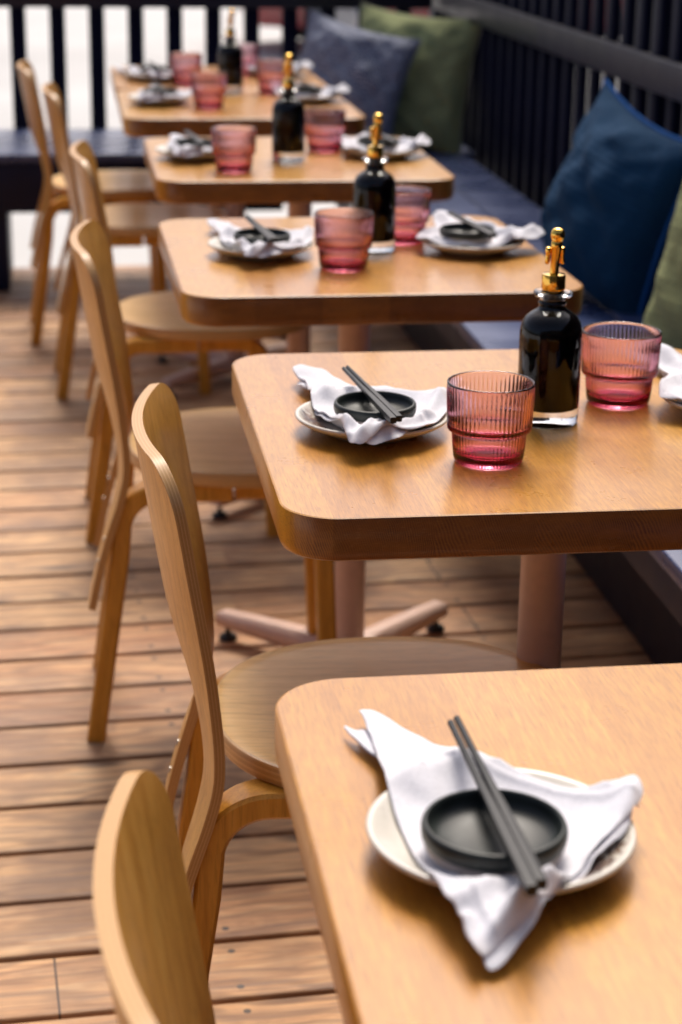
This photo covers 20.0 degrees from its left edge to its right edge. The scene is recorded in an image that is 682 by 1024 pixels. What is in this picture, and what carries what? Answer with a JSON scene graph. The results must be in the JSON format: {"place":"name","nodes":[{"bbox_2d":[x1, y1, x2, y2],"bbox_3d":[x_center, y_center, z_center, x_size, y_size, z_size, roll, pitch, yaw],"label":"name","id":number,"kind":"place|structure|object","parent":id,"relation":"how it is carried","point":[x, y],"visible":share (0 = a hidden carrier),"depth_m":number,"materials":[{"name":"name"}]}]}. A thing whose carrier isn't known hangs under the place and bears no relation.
{"place":"outdoors","nodes":[
{"label":"outdoors","id":0,"kind":"place"},
{"bbox_2d":[0,7,619,267],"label":"ground","id":1,"kind":"structure","parent":0,"point":[116,48],"depth_m":15.88,"materials":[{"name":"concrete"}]},
{"bbox_2d":[0,265,653,1023],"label":"deck","id":2,"kind":"structure","parent":1,"relation":"on","point":[60,775],"depth_m":3.44,"materials":[{"name":"brown wood"}]},
{"bbox_2d":[17,60,166,345],"bbox_3d":[-0.693,-0.914,5.685,0.481,0.783,0.394,-2,19,-9],"label":"dining chair","id":3,"kind":"object","parent":2,"relation":"on","point":[125,186],"visible":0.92,"depth_m":5.54,"materials":[{"name":"brown wood"}]},
{"bbox_2d":[41,82,229,399],"bbox_3d":[-0.535,-0.725,5.122,0.481,0.783,0.394,-2,19,-9],"label":"dining chair","id":4,"kind":"object","parent":2,"relation":"on","point":[131,224],"visible":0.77,"depth_m":5.01,"materials":[{"name":"brown wood"}]},
{"bbox_2d":[93,770,215,1023],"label":"dining chair","id":5,"kind":"object","parent":2,"relation":"on","point":[148,937],"visible":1,"depth_m":1.21,"materials":[{"name":"brown wood"}]},
{"bbox_2d":[69,140,304,543],"bbox_3d":[-0.313,-0.364,4.046,0.481,0.783,0.394,-2,19,-7],"label":"dining chair","id":6,"kind":"object","parent":2,"relation":"on","point":[155,322],"visible":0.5,"depth_m":3.90,"materials":[{"name":"brown wood"}]},
{"bbox_2d":[70,219,336,742],"bbox_3d":[-0.184,-0.060,3.138,0.481,0.783,0.394,-1,18,-5],"label":"dining chair","id":7,"kind":"object","parent":2,"relation":"on","point":[221,461],"visible":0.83,"depth_m":3.03,"materials":[{"name":"brown wood"}]},
{"bbox_2d":[110,66,326,337],"bbox_3d":[-0.373,-0.925,5.798,0.600,0.739,0.660,-2,19,-8],"label":"dining table","id":8,"kind":"object","parent":2,"relation":"on","point":[121,81],"visible":0.12,"depth_m":5.57,"materials":[{"name":"brown wood"}]},
{"bbox_2d":[125,71,172,81],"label":"plate","id":9,"kind":"object","parent":8,"relation":"on","point":[143,78],"visible":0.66,"depth_m":5.50,"materials":[{"name":"white ceramic"}]},
{"bbox_2d":[113,65,171,77],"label":"napkin","id":10,"kind":"object","parent":9,"relation":"on","point":[135,70],"visible":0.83,"depth_m":5.50,"materials":[{"name":"white fabric"}]},
{"bbox_2d":[147,61,158,69],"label":"chopstick","id":11,"kind":"object","parent":10,"relation":"on","point":[154,66],"visible":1,"depth_m":5.51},
{"bbox_2d":[139,65,170,74],"bbox_3d":[-0.531,-1.262,5.536,0.090,0.020,0.090,-8,21,-24],"label":"dipping bowl","id":12,"kind":"object","parent":10,"relation":"on","point":[143,68],"visible":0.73,"depth_m":5.52,"materials":[{"name":"black ceramic"}]},
{"bbox_2d":[170,52,201,85],"bbox_3d":[-0.436,-1.247,5.454,0.091,0.086,0.091,2,18,2],"label":"drinking glass","id":13,"kind":"object","parent":8,"relation":"on","point":[184,66],"visible":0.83,"depth_m":5.42,"materials":[{"name":"pink glass"}]},
{"bbox_2d":[237,43,257,74],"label":"drinking glass","id":14,"kind":"object","parent":8,"relation":"on","point":[250,51],"visible":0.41,"depth_m":5.72,"materials":[{"name":"pink glass"}]},
{"bbox_2d":[248,68,304,76],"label":"plate","id":15,"kind":"object","parent":8,"relation":"on","point":[300,70],"visible":0.26,"depth_m":5.67,"materials":[{"name":"white ceramic"}]},
{"bbox_2d":[247,60,312,70],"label":"napkin","id":16,"kind":"object","parent":15,"relation":"on","point":[304,64],"visible":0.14,"depth_m":5.72,"materials":[{"name":"white fabric"}]},
{"bbox_2d":[0,0,441,128],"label":"railing","id":17,"kind":"object","parent":2,"relation":"on","point":[289,8],"visible":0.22,"depth_m":6.74,"materials":[{"name":"black metal"}]},
{"bbox_2d":[0,129,474,290],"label":"bench","id":18,"kind":"object","parent":2,"relation":"on","point":[21,178],"visible":0.33,"depth_m":6.23,"materials":[{"name":"blue paint"}]},
{"bbox_2d":[117,89,364,397],"bbox_3d":[-0.281,-0.717,5.174,0.600,0.739,0.660,-2,19,-8],"label":"dining table","id":19,"kind":"object","parent":2,"relation":"on","point":[249,107],"visible":0.48,"depth_m":4.91,"materials":[{"name":"brown wood"}]},
{"bbox_2d":[128,93,192,105],"bbox_3d":[-0.468,-1.067,5.014,0.168,0.021,0.168,-2,19,-8],"label":"plate","id":20,"kind":"object","parent":19,"relation":"on","point":[163,102],"visible":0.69,"depth_m":4.96,"materials":[{"name":"white ceramic"}]},
{"bbox_2d":[138,86,191,101],"bbox_3d":[-0.449,-1.100,5.073,0.156,0.039,0.368,2,18,3],"label":"napkin","id":21,"kind":"object","parent":20,"relation":"on","point":[149,96],"visible":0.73,"depth_m":4.93,"materials":[{"name":"white fabric"}]},
{"bbox_2d":[143,87,177,93],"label":"dipping bowl","id":22,"kind":"object","parent":21,"relation":"on","point":[157,90],"visible":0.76,"depth_m":4.97,"materials":[{"name":"black ceramic"}]},
{"bbox_2d":[151,82,164,92],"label":"chopstick","id":23,"kind":"object","parent":22,"relation":"on","point":[161,89],"visible":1,"depth_m":4.96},
{"bbox_2d":[191,71,226,108],"bbox_3d":[-0.338,-1.077,4.945,0.091,0.086,0.091,18,25,42],"label":"drinking glass","id":24,"kind":"object","parent":19,"relation":"on","point":[208,89],"visible":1,"depth_m":4.92,"materials":[{"name":"pink glass"}]},
{"bbox_2d":[218,9,242,92],"bbox_3d":[-0.302,-1.258,5.284,0.069,0.218,0.069,14,22,34],"label":"sauce bottle","id":25,"kind":"object","parent":19,"relation":"on","point":[230,57],"visible":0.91,"depth_m":5.27,"materials":[{"name":"black glass"}]},
{"bbox_2d":[256,59,285,93],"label":"drinking glass","id":26,"kind":"object","parent":19,"relation":"on","point":[270,75],"visible":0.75,"depth_m":5.25,"materials":[{"name":"pink glass"}]},
{"bbox_2d":[277,92,340,103],"bbox_3d":[-0.085,-1.092,5.105,0.168,0.021,0.168,-2,19,-8],"label":"plate","id":27,"kind":"object","parent":19,"relation":"on","point":[311,100],"visible":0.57,"depth_m":5.05,"materials":[{"name":"white ceramic"}]},
{"bbox_2d":[273,83,349,96],"bbox_3d":[-0.081,-1.131,5.184,0.202,0.041,0.284,-1,18,-6],"label":"napkin","id":28,"kind":"object","parent":27,"relation":"on","point":[327,91],"visible":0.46,"depth_m":5.09,"materials":[{"name":"white fabric"}]},
{"bbox_2d":[295,85,321,94],"bbox_3d":[-0.094,-1.107,5.092,0.090,0.020,0.090,15,23,34],"label":"dipping bowl","id":29,"kind":"object","parent":28,"relation":"on","point":[304,89],"visible":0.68,"depth_m":5.06,"materials":[{"name":"black ceramic"}]},
{"bbox_2d":[297,80,317,89],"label":"chopstick","id":30,"kind":"object","parent":29,"relation":"on","point":[311,86],"visible":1,"depth_m":5.06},
{"bbox_2d":[144,136,453,518],"bbox_3d":[-0.112,-0.406,4.245,0.600,0.739,0.660,-2,19,-8],"label":"dining table","id":31,"kind":"object","parent":2,"relation":"on","point":[299,187],"visible":0.27,"depth_m":3.88,"materials":[{"name":"brown wood"}]},
{"bbox_2d":[155,144,214,160],"bbox_3d":[-0.307,-0.757,4.088,0.168,0.021,0.168,13,22,32],"label":"plate","id":32,"kind":"object","parent":31,"relation":"on","point":[163,150],"visible":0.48,"depth_m":4.04,"materials":[{"name":"white ceramic"}]},
{"bbox_2d":[168,134,211,156],"bbox_3d":[-0.295,-0.790,4.148,0.156,0.039,0.368,0,18,-2],"label":"napkin","id":33,"kind":"object","parent":32,"relation":"on","point":[184,151],"visible":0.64,"depth_m":4.00,"materials":[{"name":"white fabric"}]},
{"bbox_2d":[175,138,211,146],"bbox_3d":[-0.304,-0.769,4.063,0.090,0.020,0.090,-8,21,-24],"label":"dipping bowl","id":34,"kind":"object","parent":33,"relation":"on","point":[180,142],"visible":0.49,"depth_m":4.07,"materials":[{"name":"black ceramic"}]},
{"bbox_2d":[184,130,202,145],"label":"chopstick","id":35,"kind":"object","parent":33,"relation":"on","point":[196,140],"visible":1,"depth_m":4.04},
{"bbox_2d":[186,130,205,145],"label":"chopstick","id":36,"kind":"object","parent":33,"relation":"on","point":[202,141],"visible":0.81,"depth_m":4.04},
{"bbox_2d":[211,125,255,172],"bbox_3d":[-0.217,-0.734,3.917,0.091,0.086,0.091,0,18,-3],"label":"drinking glass","id":37,"kind":"object","parent":31,"relation":"on","point":[233,148],"visible":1,"depth_m":3.89,"materials":[{"name":"pink glass"}]},
{"bbox_2d":[272,54,304,161],"bbox_3d":[-0.110,-0.848,4.055,0.069,0.218,0.069,4,19,9],"label":"sauce bottle","id":38,"kind":"object","parent":31,"relation":"on","point":[288,126],"visible":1,"depth_m":4.04,"materials":[{"name":"black glass"}]},
{"bbox_2d":[305,108,345,151],"bbox_3d":[-0.036,-0.833,4.225,0.091,0.086,0.091,-7,20,-23],"label":"drinking glass","id":39,"kind":"object","parent":31,"relation":"on","point":[324,129],"visible":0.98,"depth_m":4.20,"materials":[{"name":"pink glass"}]},
{"bbox_2d":[343,145,421,159],"bbox_3d":[0.088,-0.770,4.144,0.168,0.021,0.168,-2,19,-8],"label":"plate","id":40,"kind":"object","parent":31,"relation":"on","point":[396,155],"visible":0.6,"depth_m":4.09,"materials":[{"name":"white ceramic"}]},
{"bbox_2d":[341,132,430,151],"bbox_3d":[0.086,-0.810,4.222,0.202,0.041,0.284,-3,19,-10],"label":"napkin","id":41,"kind":"object","parent":40,"relation":"on","point":[406,144],"visible":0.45,"depth_m":4.16,"materials":[{"name":"white fabric"}]},
{"bbox_2d":[357,136,398,149],"bbox_3d":[0.080,-0.786,4.131,0.090,0.020,0.090,-12,23,-35],"label":"dipping bowl","id":42,"kind":"object","parent":41,"relation":"on","point":[366,141],"visible":0.52,"depth_m":4.10,"materials":[{"name":"black ceramic"}]},
{"bbox_2d":[366,129,395,143],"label":"chopstick","id":43,"kind":"object","parent":42,"relation":"on","point":[389,140],"visible":0.61,"depth_m":4.08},
{"bbox_2d":[368,128,398,143],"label":"chopstick","id":44,"kind":"object","parent":41,"relation":"on","point":[397,141],"visible":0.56,"depth_m":4.08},
{"bbox_2d":[132,383,544,978],"bbox_3d":[0.017,0.269,2.155,0.481,0.783,0.394,-1,18,-5],"label":"dining chair","id":45,"kind":"object","parent":2,"relation":"on","point":[230,714],"visible":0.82,"depth_m":2.06,"materials":[{"name":"brown wood"}]},
{"bbox_2d":[158,215,582,646],"bbox_3d":[0.018,-0.068,3.233,0.600,0.739,0.660,-2,19,-8],"label":"dining table","id":46,"kind":"object","parent":2,"relation":"on","point":[421,282],"visible":0.45,"depth_m":2.94,"materials":[{"name":"brown wood"}]},
{"bbox_2d":[208,236,313,260],"bbox_3d":[-0.127,-0.418,3.073,0.168,0.021,0.168,5,19,12],"label":"plate","id":47,"kind":"object","parent":46,"relation":"on","point":[215,243],"visible":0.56,"depth_m":3.02,"materials":[{"name":"white ceramic"}]},
{"bbox_2d":[207,218,313,257],"bbox_3d":[-0.124,-0.451,3.134,0.156,0.039,0.368,-2,19,-10],"label":"napkin","id":48,"kind":"object","parent":47,"relation":"on","point":[300,238],"visible":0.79,"depth_m":3.04,"materials":[{"name":"white fabric"}]},
{"bbox_2d":[243,215,272,242],"bbox_3d":[-0.132,-0.449,3.065,0.007,0.008,0.232,-6,19,-11],"label":"chopstick","id":49,"kind":"object","parent":48,"relation":"on","point":[266,236],"visible":1,"depth_m":3.02,"materials":[{"name":"black wood"}]},
{"bbox_2d":[246,215,277,241],"bbox_3d":[-0.127,-0.451,3.071,0.008,0.007,0.232,0,18,-13],"label":"chopstick","id":50,"kind":"object","parent":48,"relation":"on","point":[274,237],"visible":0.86,"depth_m":3.03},
{"bbox_2d":[234,228,290,244],"bbox_3d":[-0.124,-0.429,3.048,0.090,0.021,0.090,-6,20,-19],"label":"dipping bowl","id":51,"kind":"object","parent":48,"relation":"on","point":[251,236],"visible":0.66,"depth_m":3.06,"materials":[{"name":"black ceramic"}]},
{"bbox_2d":[314,208,373,271],"bbox_3d":[0.004,-0.417,2.975,0.091,0.086,0.091,15,23,37],"label":"drinking glass","id":52,"kind":"object","parent":46,"relation":"on","point":[343,239],"visible":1,"depth_m":2.95,"materials":[{"name":"pink glass"}]},
{"bbox_2d":[353,113,395,253],"bbox_3d":[0.054,-0.527,3.098,0.069,0.218,0.069,-12,23,-35],"label":"sauce bottle","id":53,"kind":"object","parent":46,"relation":"on","point":[374,187],"visible":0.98,"depth_m":3.08,"materials":[{"name":"black glass"}]},
{"bbox_2d":[395,185,430,244],"bbox_3d":[0.101,-0.489,3.196,0.091,0.086,0.091,7,19,17],"label":"drinking glass","id":54,"kind":"object","parent":46,"relation":"on","point":[412,210],"visible":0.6,"depth_m":3.17,"materials":[{"name":"pink glass"}]},
{"bbox_2d":[420,238,523,256],"bbox_3d":[0.211,-0.431,3.128,0.168,0.021,0.168,-2,19,-8],"label":"plate","id":55,"kind":"object","parent":46,"relation":"on","point":[471,252],"visible":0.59,"depth_m":3.07,"materials":[{"name":"white ceramic"}]},
{"bbox_2d":[416,210,544,247],"bbox_3d":[0.238,-0.469,3.203,0.202,0.041,0.284,4,19,8],"label":"napkin","id":56,"kind":"object","parent":55,"relation":"on","point":[507,236],"visible":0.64,"depth_m":3.12,"materials":[{"name":"white fabric"}]},
{"bbox_2d":[439,223,494,244],"bbox_3d":[0.203,-0.447,3.115,0.090,0.020,0.090,-4,20,-13],"label":"dipping bowl","id":57,"kind":"object","parent":56,"relation":"on","point":[460,232],"visible":0.79,"depth_m":3.09,"materials":[{"name":"black ceramic"}]},
{"bbox_2d":[447,211,493,237],"bbox_3d":[0.207,-0.465,3.128,0.008,0.008,0.232,-7,19,-13],"label":"chopstick","id":58,"kind":"object","parent":57,"relation":"on","point":[486,233],"visible":1,"depth_m":3.09,"materials":[{"name":"black wood"}]},
{"bbox_2d":[450,211,496,236],"bbox_3d":[0.212,-0.467,3.135,0.008,0.008,0.232,-1,17,-15],"label":"chopstick","id":59,"kind":"object","parent":57,"relation":"on","point":[487,229],"visible":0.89,"depth_m":3.10,"materials":[{"name":"black wood"}]},
{"bbox_2d":[232,348,681,668],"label":"dining table","id":60,"kind":"object","parent":2,"relation":"on","point":[594,479],"visible":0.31,"depth_m":1.98,"materials":[{"name":"brown wood"}]},
{"bbox_2d":[295,401,446,443],"bbox_3d":[0.034,-0.098,2.117,0.168,0.021,0.168,15,23,36],"label":"plate","id":61,"kind":"object","parent":60,"relation":"on","point":[307,416],"visible":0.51,"depth_m":2.09,"materials":[{"name":"white ceramic"}]},
{"bbox_2d":[293,364,446,444],"bbox_3d":[0.039,-0.131,2.178,0.156,0.039,0.368,-2,19,-8],"label":"napkin","id":62,"kind":"object","parent":61,"relation":"on","point":[326,388],"visible":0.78,"depth_m":2.13,"materials":[{"name":"white fabric"}]},
{"bbox_2d":[342,367,396,423],"bbox_3d":[0.029,-0.129,2.109,0.007,0.008,0.232,-6,19,-11],"label":"chopstick","id":63,"kind":"object","parent":62,"relation":"on","point":[383,409],"visible":1,"depth_m":2.07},
{"bbox_2d":[346,365,401,421],"bbox_3d":[0.034,-0.131,2.116,0.008,0.007,0.232,0,18,-13],"label":"chopstick","id":64,"kind":"object","parent":62,"relation":"on","point":[392,409],"visible":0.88,"depth_m":2.09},
{"bbox_2d":[334,391,416,423],"bbox_3d":[0.037,-0.110,2.092,0.090,0.020,0.090,-2,19,-8],"label":"dipping bowl","id":65,"kind":"object","parent":62,"relation":"on","point":[359,407],"visible":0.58,"depth_m":2.11,"materials":[{"name":"black ceramic"}]},
{"bbox_2d":[447,370,534,469],"bbox_3d":[0.154,-0.094,2.009,0.091,0.086,0.091,-2,19,-8],"label":"drinking glass","id":66,"kind":"object","parent":60,"relation":"on","point":[489,419],"visible":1,"depth_m":1.98,"materials":[{"name":"pink glass"}]},
{"bbox_2d":[518,227,581,428],"bbox_3d":[0.232,-0.206,2.137,0.069,0.218,0.069,-2,19,-8],"label":"sauce bottle","id":67,"kind":"object","parent":60,"relation":"on","point":[550,349],"visible":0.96,"depth_m":2.12,"materials":[{"name":"black glass"}]},
{"bbox_2d":[581,322,661,409],"bbox_3d":[0.322,-0.168,2.239,0.091,0.086,0.091,-9,21,-28],"label":"drinking glass","id":68,"kind":"object","parent":60,"relation":"on","point":[619,365],"visible":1,"depth_m":2.21,"materials":[{"name":"pink glass"}]},
{"bbox_2d":[663,398,681,409],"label":"plate","id":69,"kind":"object","parent":60,"relation":"on","point":[675,404],"visible":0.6,"depth_m":2.18,"materials":[{"name":"white ceramic"}]},
{"bbox_2d":[659,343,681,404],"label":"napkin","id":70,"kind":"object","parent":69,"relation":"on","point":[670,369],"visible":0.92,"depth_m":2.28,"materials":[{"name":"white fabric"}]},
{"bbox_2d":[275,663,681,1023],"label":"dining table","id":71,"kind":"object","parent":2,"relation":"on","point":[400,947],"visible":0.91,"depth_m":1.21,"materials":[{"name":"brown wood"}]},
{"bbox_2d":[366,767,636,894],"bbox_3d":[0.099,0.204,1.209,0.168,0.021,0.168,-2,19,-8],"label":"plate","id":72,"kind":"object","parent":71,"relation":"on","point":[387,839],"visible":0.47,"depth_m":1.19,"materials":[{"name":"white ceramic"}]},
{"bbox_2d":[344,709,642,969],"bbox_3d":[0.107,0.183,1.238,0.169,0.033,0.344,-2,19,-8],"label":"napkin","id":73,"kind":"object","parent":72,"relation":"on","point":[499,915],"visible":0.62,"depth_m":1.22,"materials":[{"name":"white fabric"}]},
{"bbox_2d":[447,719,537,895],"bbox_3d":[0.090,0.177,1.194,0.008,0.008,0.232,-5,18,-7],"label":"chopstick","id":74,"kind":"object","parent":73,"relation":"on","point":[524,874],"visible":1,"depth_m":1.15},
{"bbox_2d":[420,789,568,877],"bbox_3d":[0.093,0.197,1.177,0.090,0.020,0.090,-2,19,-8],"label":"dipping bowl","id":75,"kind":"object","parent":73,"relation":"on","point":[459,835],"visible":0.88,"depth_m":1.18,"materials":[{"name":"black ceramic"}]},
{"bbox_2d":[453,715,546,889],"bbox_3d":[0.096,0.175,1.201,0.008,0.008,0.232,1,17,-9],"label":"chopstick","id":76,"kind":"object","parent":73,"relation":"on","point":[532,862],"visible":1,"depth_m":1.17,"materials":[{"name":"grey wood"}]},
{"bbox_2d":[335,153,681,663],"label":"bench","id":77,"kind":"object","parent":2,"relation":"on","point":[641,592],"visible":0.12,"depth_m":3.83,"materials":[{"name":"blue fabric"}]},
{"bbox_2d":[300,9,421,136],"bbox_3d":[0.027,-1.384,6.248,0.378,0.388,0.173,16,3,3],"label":"cushion","id":78,"kind":"object","parent":77,"relation":"on","point":[369,70],"visible":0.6,"depth_m":6.19,"materials":[{"name":"fabric"}]},
{"bbox_2d":[360,3,480,152],"bbox_3d":[0.231,-1.421,6.398,0.468,0.468,0.211,14,10,28],"label":"cushion","id":79,"kind":"object","parent":77,"relation":"on","point":[432,102],"visible":0.52,"depth_m":6.29,"materials":[{"name":"green fabric"}]},
{"bbox_2d":[540,78,681,314],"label":"cushion","id":80,"kind":"object","parent":77,"relation":"on","point":[611,200],"visible":0.79,"depth_m":4.03,"materials":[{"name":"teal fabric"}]},
{"bbox_2d":[642,188,681,349],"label":"cushion","id":81,"kind":"object","parent":77,"relation":"on","point":[663,313],"visible":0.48,"depth_m":3.57,"materials":[{"name":"green fabric"}]},
{"bbox_2d":[433,0,681,209],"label":"railing","id":82,"kind":"object","parent":2,"relation":"on","point":[521,117],"visible":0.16,"depth_m":5.36,"materials":[{"name":"black metal"}]},
{"bbox_2d":[230,0,621,39],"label":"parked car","id":83,"kind":"object","parent":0,"point":[270,17],"visible":0.1,"depth_m":15.91,"materials":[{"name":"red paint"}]},
{"label":"asphalt drive","id":84,"kind":"structure","parent":0,"visible":0},
{"bbox_2d":[631,0,681,137],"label":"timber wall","id":85,"kind":"structure","parent":84,"relation":"on","point":[651,53],"depth_m":7.58,"materials":[{"name":"black wood"}]}
]}

